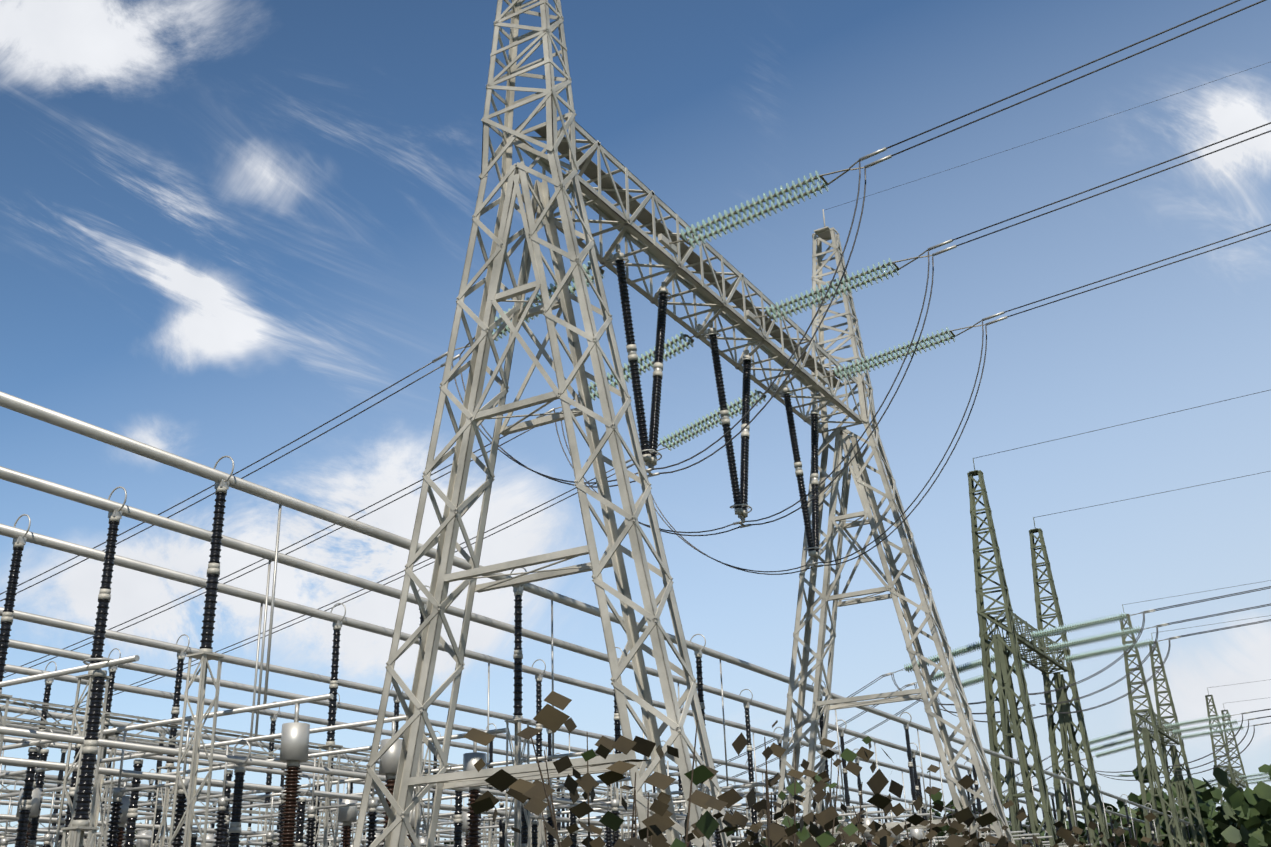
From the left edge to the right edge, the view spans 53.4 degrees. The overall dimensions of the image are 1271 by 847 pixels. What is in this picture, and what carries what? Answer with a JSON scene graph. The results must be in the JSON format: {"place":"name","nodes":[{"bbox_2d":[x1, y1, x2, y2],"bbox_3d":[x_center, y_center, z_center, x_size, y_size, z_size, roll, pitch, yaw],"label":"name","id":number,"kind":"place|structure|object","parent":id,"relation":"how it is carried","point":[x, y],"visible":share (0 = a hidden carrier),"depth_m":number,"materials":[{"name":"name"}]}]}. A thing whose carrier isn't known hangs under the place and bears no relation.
{"place":"outdoors","nodes":[
{"label":"outdoors","id":0,"kind":"place"},
{"bbox_2d":[0,0,1270,846],"label":"sky","id":1,"kind":"structure","parent":0,"point":[228,227],"materials":[{"name":"blue"}]},
{"label":"ground","id":2,"kind":"structure","parent":0,"visible":0},
{"bbox_2d":[0,504,1158,846],"bbox_3d":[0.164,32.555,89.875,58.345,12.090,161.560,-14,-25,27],"label":"switchgear","id":3,"kind":"object","parent":2,"relation":"on","point":[294,746],"visible":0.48,"depth_m":36.32,"materials":[{"name":"galvanised steel"},{"name":"aluminium"},{"name":"porcelain"}]},
{"bbox_2d":[0,391,1194,846],"bbox_3d":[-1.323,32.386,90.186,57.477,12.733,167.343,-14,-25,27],"label":"busbars","id":4,"kind":"object","parent":2,"relation":"on","point":[528,823],"visible":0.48,"depth_m":40.02,"materials":[{"name":"aluminium"},{"name":"porcelain"},{"name":"galvanised steel"}]},
{"bbox_2d":[0,0,1270,846],"bbox_3d":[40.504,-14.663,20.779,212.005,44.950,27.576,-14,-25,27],"label":"gantry","id":5,"kind":"object","parent":2,"relation":"on","point":[537,207],"visible":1,"depth_m":32.75,"materials":[{"name":"metal"}]},
{"bbox_2d":[124,764,1270,846],"bbox_3d":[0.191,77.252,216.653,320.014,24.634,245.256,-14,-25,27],"label":"tree line","id":6,"kind":"object","parent":2,"relation":"on","point":[1241,818],"visible":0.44,"depth_m":153.37,"materials":[{"name":"green plant"}]},
{"bbox_2d":[463,691,1236,846],"bbox_3d":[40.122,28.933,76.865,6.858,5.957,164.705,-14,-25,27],"label":"shrub belt","id":7,"kind":"object","parent":2,"relation":"on","point":[657,824],"visible":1,"depth_m":12.76,"materials":[{"name":"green plant"}]},
{"bbox_2d":[560,390,1270,846],"bbox_3d":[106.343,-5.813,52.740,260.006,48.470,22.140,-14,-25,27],"label":"transmission tower","id":8,"kind":"structure","parent":2,"relation":"on","point":[1004,650],"depth_m":89.36,"materials":[{"name":"metal"}]},
{"bbox_2d":[933,580,1270,846],"bbox_3d":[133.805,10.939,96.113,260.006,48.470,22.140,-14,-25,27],"label":"transmission tower","id":9,"kind":"structure","parent":2,"relation":"on","point":[1157,734],"depth_m":133.11,"materials":[{"name":"metal"}]},
{"bbox_2d":[1049,679,1270,843],"bbox_3d":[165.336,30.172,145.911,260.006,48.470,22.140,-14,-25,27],"label":"transmission tower","id":10,"kind":"structure","parent":2,"relation":"on","point":[1233,774],"depth_m":183.17,"materials":[{"name":"metal"}]}
]}

